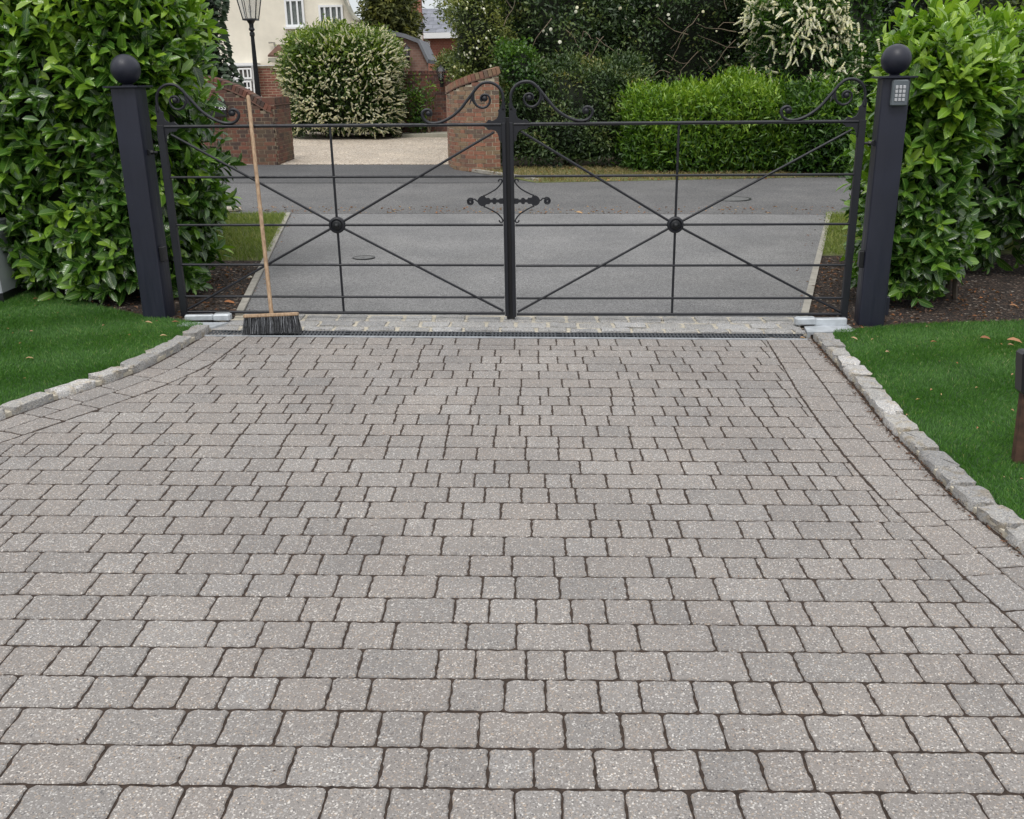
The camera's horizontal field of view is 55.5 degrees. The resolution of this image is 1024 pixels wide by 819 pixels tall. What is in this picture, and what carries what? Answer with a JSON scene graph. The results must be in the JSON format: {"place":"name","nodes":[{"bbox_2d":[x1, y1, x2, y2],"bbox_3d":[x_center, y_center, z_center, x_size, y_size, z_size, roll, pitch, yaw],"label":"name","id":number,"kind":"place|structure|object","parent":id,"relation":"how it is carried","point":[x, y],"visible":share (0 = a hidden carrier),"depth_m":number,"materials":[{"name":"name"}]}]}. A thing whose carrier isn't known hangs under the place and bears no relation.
{"place":"outdoors","nodes":[
{"label":"outdoors","id":0,"kind":"place"},
{"bbox_2d":[0,292,185,401],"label":"lawn","id":1,"kind":"structure","parent":0,"point":[112,357],"depth_m":6.54,"materials":[{"name":"green plant"}]},
{"bbox_2d":[0,217,25,301],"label":"pale cabinet","id":2,"kind":"object","parent":1,"relation":"on","point":[8,288],"visible":0.61,"depth_m":7.76,"materials":[{"name":"plastic"}]},
{"bbox_2d":[214,214,283,260],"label":"grass verge","id":3,"kind":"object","parent":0,"point":[247,259],"depth_m":10.37,"materials":[{"name":"green plant"}]},
{"bbox_2d":[229,131,448,164],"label":"gravel forecourt","id":4,"kind":"structure","parent":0,"point":[363,149],"depth_m":21.46,"materials":[{"name":"beige gravel"}]},
{"bbox_2d":[237,0,260,96],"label":"lamp post","id":5,"kind":"object","parent":4,"relation":"on","point":[250,21],"visible":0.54,"depth_m":19.22,"materials":[{"name":"black metal"}]},
{"bbox_2d":[261,96,294,164],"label":"brick pier","id":6,"kind":"structure","parent":4,"relation":"on","point":[280,110],"depth_m":18.61,"materials":[{"name":"brick"}]},
{"bbox_2d":[268,13,411,138],"bbox_3d":[-4.436,-8.544,25.116,3.728,3.103,3.403,-1,19,0],"label":"flowering laurel bush","id":7,"kind":"object","parent":4,"relation":"on","point":[339,72],"visible":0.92,"depth_m":24.03,"materials":[{"name":"green plant"}]},
{"bbox_2d":[376,70,455,134],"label":"brick wall","id":8,"kind":"structure","parent":4,"relation":"on","point":[439,114],"depth_m":25.86,"materials":[{"name":"ceramic"}]},
{"bbox_2d":[436,65,444,86],"bbox_3d":[-1.858,-8.734,25.467,0.255,0.555,0.337,-1,19,0],"label":"wall lantern","id":9,"kind":"object","parent":8,"relation":"attached to","point":[440,68],"depth_m":25.38,"materials":[{"name":"black metal"}]},
{"bbox_2d":[400,72,442,132],"bbox_3d":[-2.443,-7.996,25.486,1.308,1.652,0.973,-1,19,0],"label":"climbing shrub","id":10,"kind":"object","parent":4,"relation":"on","point":[414,97],"visible":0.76,"depth_m":25.42,"materials":[{"name":"green plant"}]},
{"bbox_2d":[401,132,447,136],"bbox_3d":[-1.856,-7.280,25.773,2.058,0.120,0.840,-1,19,0],"label":"stone step","id":11,"kind":"object","parent":4,"relation":"on","point":[427,134],"visible":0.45,"depth_m":25.37,"materials":[{"name":"beige stone"}]},
{"bbox_2d":[252,0,447,65],"label":"sky","id":12,"kind":"structure","parent":0,"point":[353,3],"materials":[{"name":"white"}]},
{"bbox_2d":[218,164,533,182],"bbox_3d":[-2.681,-4.306,17.567,6.117,0.190,4.182,-1,19,0],"label":"pavement crossover","id":13,"kind":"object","parent":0,"point":[299,170],"visible":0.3,"depth_m":17.02,"materials":[{"name":"concrete"}]},
{"bbox_2d":[365,20,422,39],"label":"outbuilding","id":14,"kind":"structure","parent":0,"point":[421,37],"depth_m":42.91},
{"bbox_2d":[0,331,1023,818],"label":"driveway","id":15,"kind":"structure","parent":0,"point":[188,581],"depth_m":3.51,"materials":[{"name":"stone"}]},
{"bbox_2d":[0,325,210,420],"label":"kerb","id":16,"kind":"structure","parent":15,"relation":"on","point":[151,357],"depth_m":5.84,"materials":[{"name":"stone"}]},
{"bbox_2d":[204,330,809,339],"bbox_3d":[-0.039,-0.495,6.897,4.241,0.166,0.152,-1,19,1],"label":"drain channel","id":17,"kind":"object","parent":15,"relation":"on","point":[563,335],"visible":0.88,"depth_m":6.88,"materials":[{"name":"black plastic"}]},
{"bbox_2d":[241,95,302,334],"bbox_3d":[-1.711,-1.355,6.821,0.430,1.615,0.556,-1,19,0],"label":"broom","id":18,"kind":"object","parent":17,"relation":"on","point":[270,322],"visible":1,"depth_m":6.83,"materials":[{"name":"brown wood"}]},
{"bbox_2d":[3,166,1023,814],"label":"leaf litter","id":19,"kind":"object","parent":15,"relation":"on","point":[809,338],"visible":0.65,"depth_m":7.63,"materials":[{"name":"brown plant"}]},
{"bbox_2d":[813,332,1023,555],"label":"kerb","id":20,"kind":"structure","parent":15,"relation":"on","point":[959,482],"depth_m":4.74,"materials":[{"name":"stone"}]},
{"bbox_2d":[245,214,825,317],"bbox_3d":[0.671,-1.696,10.189,7.207,0.194,6.010,-1,19,0],"label":"driveway apron","id":21,"kind":"object","parent":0,"point":[785,244],"visible":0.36,"depth_m":9.42,"materials":[{"name":"grey asphalt"}]},
{"bbox_2d":[352,255,374,259],"bbox_3d":[-1.469,-1.499,9.636,0.224,0.026,0.224,-1,19,0],"label":"manhole cover","id":22,"kind":"object","parent":21,"relation":"on","point":[364,257],"visible":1,"depth_m":9.61,"materials":[{"name":"grey metal"}]},
{"bbox_2d":[221,177,863,213],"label":"road","id":23,"kind":"structure","parent":0,"point":[784,195],"depth_m":14.13,"materials":[{"name":"grey asphalt"}]},
{"bbox_2d":[227,206,241,211],"bbox_3d":[-3.651,-2.599,12.621,0.294,0.080,0.151,-1,19,0],"label":"stone","id":24,"kind":"object","parent":23,"relation":"on","point":[229,208],"visible":0.44,"depth_m":12.57,"materials":[{"name":"white stone"}]},
{"bbox_2d":[713,196,750,201],"bbox_3d":[3.148,-3.026,14.001,0.582,0.026,0.582,-1,19,0],"label":"manhole cover","id":25,"kind":"object","parent":23,"relation":"on","point":[734,198],"visible":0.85,"depth_m":13.96,"materials":[{"name":"black metal"}]},
{"bbox_2d":[467,144,758,174],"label":"ground","id":26,"kind":"structure","parent":0,"point":[525,162],"depth_m":19.55,"materials":[{"name":"brown soil"}]},
{"bbox_2d":[102,54,175,318],"bbox_3d":[-2.651,-1.528,7.038,0.293,1.966,0.246,1,19,6],"label":"gate post","id":27,"kind":"object","parent":26,"relation":"on","point":[134,132],"visible":0.99,"depth_m":6.95,"materials":[{"name":"metal"}]},
{"bbox_2d":[155,81,514,318],"bbox_3d":[-1.245,-1.466,7.017,2.505,1.727,0.082,-1,19,1],"label":"gate leaf","id":28,"kind":"object","parent":27,"relation":"attached to","point":[336,224],"visible":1,"depth_m":7.01,"materials":[{"name":"paint"}]},
{"bbox_2d":[36,261,260,321],"bbox_3d":[-5.777,-1.020,8.236,7.362,0.206,2.491,-1,19,0],"label":"planting bed","id":29,"kind":"object","parent":26,"relation":"on","point":[136,301],"visible":0.12,"depth_m":8.03,"materials":[{"name":"brown soil"}]},
{"bbox_2d":[0,0,245,305],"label":"laurel hedge","id":30,"kind":"object","parent":29,"relation":"on","point":[63,207],"visible":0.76,"depth_m":7.45,"materials":[{"name":"green plant"}]},
{"bbox_2d":[200,0,244,86],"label":"ivy tree","id":31,"kind":"object","parent":26,"relation":"on","point":[225,70],"visible":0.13,"depth_m":19.62,"materials":[{"name":"green plant"}]},
{"bbox_2d":[200,76,281,164],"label":"brick wall","id":32,"kind":"structure","parent":26,"relation":"on","point":[234,95],"depth_m":18.24,"materials":[{"name":"brick"}]},
{"bbox_2d":[208,101,226,116],"bbox_3d":[-5.593,-5.608,18.146,0.514,0.285,0.032,-1,19,0],"label":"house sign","id":33,"kind":"object","parent":32,"relation":"attached to","point":[223,110],"visible":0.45,"depth_m":18.16,"materials":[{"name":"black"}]},
{"bbox_2d":[217,0,362,97],"bbox_3d":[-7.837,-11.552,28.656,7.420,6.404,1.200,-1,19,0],"label":"cream house","id":34,"kind":"structure","parent":26,"relation":"on","point":[276,17],"depth_m":28.81,"materials":[{"name":"paint"}]},
{"bbox_2d":[235,68,252,78],"bbox_3d":[-7.979,-9.985,28.897,0.507,0.309,0.080,-1,19,0],"label":"window","id":35,"kind":"structure","parent":34,"relation":"in","point":[246,73],"depth_m":28.90,"materials":[{"name":"white paint"}]},
{"bbox_2d":[236,81,251,90],"bbox_3d":[-8.015,-9.600,29.029,0.499,0.402,0.080,-1,19,0],"label":"window","id":36,"kind":"structure","parent":34,"relation":"in","point":[248,84],"depth_m":29.00,"materials":[{"name":"white paint"}]},
{"bbox_2d":[284,0,305,28],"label":"window","id":37,"kind":"structure","parent":34,"relation":"in","point":[294,9],"depth_m":28.70,"materials":[{"name":"white paint"}]},
{"bbox_2d":[318,5,343,33],"bbox_3d":[-5.339,-11.521,28.735,0.816,0.805,0.160,-1,19,0],"label":"window","id":38,"kind":"structure","parent":34,"relation":"in","point":[334,11],"depth_m":28.69,"materials":[{"name":"white paint"}]},
{"bbox_2d":[354,0,429,40],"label":"conifer tree","id":39,"kind":"object","parent":26,"relation":"on","point":[401,16],"visible":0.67,"depth_m":35.51,"materials":[{"name":"green plant"}]},
{"bbox_2d":[384,30,436,70],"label":"brick wall","id":40,"kind":"structure","parent":26,"relation":"on","point":[421,52],"depth_m":31.96,"materials":[{"name":"brick"}]},
{"bbox_2d":[403,44,409,63],"bbox_3d":[-3.408,-11.574,31.660,0.272,0.592,0.360,-1,19,0],"label":"wall lantern","id":41,"kind":"object","parent":40,"relation":"attached to","point":[406,47],"depth_m":31.54,"materials":[{"name":"black metal"}]},
{"bbox_2d":[430,45,456,73],"bbox_3d":[-1.800,-10.677,32.034,2.026,2.525,2.223,-1,19,0],"label":"garden hedge","id":42,"kind":"object","parent":26,"relation":"on","point":[440,60],"visible":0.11,"depth_m":31.36,"materials":[{"name":"green plant"}]},
{"bbox_2d":[411,0,506,103],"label":"brick house","id":43,"kind":"structure","parent":26,"relation":"on","point":[437,36],"depth_m":48.69,"materials":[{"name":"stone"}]},
{"bbox_2d":[445,67,500,171],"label":"brick wall","id":44,"kind":"structure","parent":26,"relation":"on","point":[484,154],"depth_m":17.34,"materials":[{"name":"brick"}]},
{"bbox_2d":[429,0,519,82],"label":"variegated shrub","id":45,"kind":"object","parent":26,"relation":"on","point":[477,26],"visible":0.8,"depth_m":18.52,"materials":[{"name":"green plant"}]},
{"bbox_2d":[211,314,806,337],"bbox_3d":[-0.040,-0.611,7.201,4.350,0.168,0.493,-1,19,1],"label":"threshold strip","id":46,"kind":"object","parent":26,"relation":"on","point":[624,324],"visible":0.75,"depth_m":7.15,"materials":[{"name":"stone"}]},
{"bbox_2d":[177,312,231,328],"bbox_3d":[-2.248,-0.629,7.098,0.354,0.102,0.251,-1,19,0],"label":"gate motor","id":47,"kind":"object","parent":46,"relation":"on","point":[226,316],"visible":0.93,"depth_m":7.15,"materials":[{"name":"metal"}]},
{"bbox_2d":[235,212,290,314],"bbox_3d":[-2.467,-1.595,9.917,0.055,0.138,5.383,-4,19,-8],"label":"path edging","id":48,"kind":"object","parent":46,"relation":"on","point":[244,302],"visible":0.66,"depth_m":8.66,"materials":[{"name":"concrete"}]},
{"bbox_2d":[480,44,659,168],"bbox_3d":[1.063,-5.668,18.257,3.522,2.329,2.035,-1,19,0],"label":"evergreen shrub","id":49,"kind":"object","parent":26,"relation":"on","point":[574,91],"visible":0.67,"depth_m":17.84,"materials":[{"name":"green plant"}]},
{"bbox_2d":[488,36,544,92],"bbox_3d":[0.093,-6.240,17.643,1.061,1.034,0.959,-1,19,0],"label":"ivy clump","id":50,"kind":"object","parent":49,"relation":"on","point":[517,61],"visible":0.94,"depth_m":17.48,"materials":[{"name":"green plant"}]},
{"bbox_2d":[498,0,750,101],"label":"evergreen tree","id":51,"kind":"object","parent":26,"relation":"on","point":[549,27],"visible":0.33,"depth_m":19.52,"materials":[{"name":"green plant"}]},
{"bbox_2d":[592,0,754,87],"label":"evergreen tree","id":52,"kind":"object","parent":26,"relation":"on","point":[652,36],"visible":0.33,"depth_m":20.11,"materials":[{"name":"green plant"}]},
{"bbox_2d":[605,63,830,172],"bbox_3d":[3.833,-5.274,17.702,4.415,1.985,2.495,-1,19,0],"label":"clipped hedge","id":53,"kind":"object","parent":26,"relation":"on","point":[738,94],"visible":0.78,"depth_m":17.08,"materials":[{"name":"green plant"}]},
{"bbox_2d":[612,0,899,65],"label":"evergreen tree","id":54,"kind":"object","parent":26,"relation":"on","point":[875,19],"visible":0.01,"depth_m":24.13,"materials":[{"name":"green plant"}]},
{"bbox_2d":[717,0,798,76],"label":"evergreen tree","id":55,"kind":"object","parent":26,"relation":"on","point":[749,59],"visible":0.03,"depth_m":19.94,"materials":[{"name":"green plant"}]},
{"bbox_2d":[733,0,879,95],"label":"flowering laurel tree","id":56,"kind":"object","parent":26,"relation":"on","point":[804,37],"visible":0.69,"depth_m":17.42,"materials":[{"name":"green plant"}]},
{"bbox_2d":[768,0,893,122],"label":"laurel tree","id":57,"kind":"object","parent":26,"relation":"on","point":[867,21],"visible":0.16,"depth_m":18.53,"materials":[{"name":"green plant"}]},
{"bbox_2d":[854,44,917,325],"bbox_3d":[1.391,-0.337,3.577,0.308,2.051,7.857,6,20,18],"label":"gate post","id":58,"kind":"object","parent":26,"relation":"on","point":[886,143],"visible":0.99,"depth_m":6.85,"materials":[{"name":"metal"}]},
{"bbox_2d":[509,77,866,317],"bbox_3d":[1.230,-1.473,6.958,2.482,1.715,0.070,-1,19,1],"label":"gate leaf","id":59,"kind":"object","parent":58,"relation":"attached to","point":[674,224],"visible":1,"depth_m":6.97,"materials":[{"name":"paint"}]},
{"bbox_2d":[800,254,1023,338],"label":"planting bed","id":60,"kind":"object","parent":26,"relation":"on","point":[1001,280],"visible":0.29,"depth_m":7.97,"materials":[{"name":"brown soil"}]},
{"bbox_2d":[801,212,831,312],"bbox_3d":[3.165,-1.599,9.999,0.055,0.084,5.872,5,20,18],"label":"path edging","id":61,"kind":"object","parent":60,"relation":"on","point":[810,291],"visible":0.58,"depth_m":8.88,"materials":[{"name":"concrete"}]},
{"bbox_2d":[794,316,851,337],"bbox_3d":[2.271,-0.595,7.041,0.399,0.114,0.254,-1,19,0],"label":"gate motor","id":62,"kind":"object","parent":60,"relation":"on","point":[827,324],"visible":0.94,"depth_m":7.09,"materials":[{"name":"metal"}]},
{"bbox_2d":[834,0,1023,307],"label":"laurel hedge","id":63,"kind":"object","parent":60,"relation":"on","point":[964,84],"visible":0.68,"depth_m":7.32,"materials":[{"name":"green plant"}]},
{"bbox_2d":[947,1,1023,273],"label":"laurel hedge","id":64,"kind":"object","parent":60,"relation":"on","point":[998,195],"visible":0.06,"depth_m":8.61,"materials":[{"name":"green plant"}]},
{"bbox_2d":[875,0,969,46],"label":"evergreen tree","id":65,"kind":"object","parent":26,"relation":"on","point":[921,4],"visible":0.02,"depth_m":23.77,"materials":[{"name":"green plant"}]},
{"bbox_2d":[916,0,1023,19],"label":"evergreen tree","id":66,"kind":"object","parent":26,"relation":"on","point":[989,4],"visible":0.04,"depth_m":18.38,"materials":[{"name":"green plant"}]},
{"bbox_2d":[472,164,863,182],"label":"hedge verge","id":67,"kind":"structure","parent":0,"point":[554,169],"depth_m":16.55,"materials":[{"name":"plant"}]},
{"bbox_2d":[471,169,538,180],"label":"entrance kerb","id":68,"kind":"structure","parent":67,"relation":"on","point":[481,171],"depth_m":17.15,"materials":[{"name":"concrete"}]},
{"bbox_2d":[771,67,867,177],"bbox_3d":[5.443,-5.031,17.135,2.015,1.892,1.962,-1,19,0],"label":"clipped hedge","id":69,"kind":"object","parent":67,"relation":"on","point":[809,99],"visible":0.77,"depth_m":16.69,"materials":[{"name":"green plant"}]},
{"bbox_2d":[822,215,1023,255],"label":"grass verge","id":70,"kind":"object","parent":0,"point":[1002,252],"depth_m":10.33,"materials":[{"name":"green plant"}]},
{"bbox_2d":[215,209,1018,259],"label":"verge grass","id":71,"kind":"structure","parent":70,"relation":"on","point":[249,219],"depth_m":10.82,"materials":[{"name":"green plant"}]},
{"bbox_2d":[836,321,1023,517],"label":"lawn","id":72,"kind":"structure","parent":0,"point":[945,400],"depth_m":5.54,"materials":[{"name":"green plant"}]},
{"bbox_2d":[0,287,1023,519],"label":"grass","id":73,"kind":"structure","parent":72,"relation":"on","point":[15,314],"depth_m":6.25,"materials":[{"name":"green plant"}]},
{"bbox_2d":[1007,337,1021,342],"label":"fallen leaf","id":74,"kind":"object","parent":72,"relation":"on","point":[1014,339],"visible":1,"depth_m":6.63,"materials":[{"name":"orange plant"}]},
{"bbox_2d":[1011,348,1023,463],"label":"garden stake","id":75,"kind":"object","parent":72,"relation":"on","point":[1017,455],"visible":1,"depth_m":4.58,"materials":[{"name":"wood"}]},
{"bbox_2d":[1004,19,1018,244],"bbox_3d":[6.168,-3.015,10.487,2.709,2.428,2.470,-1,19,0],"label":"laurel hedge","id":76,"kind":"object","parent":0,"point":[1008,240],"depth_m":10.30,"materials":[{"name":"green plant"}]}
]}

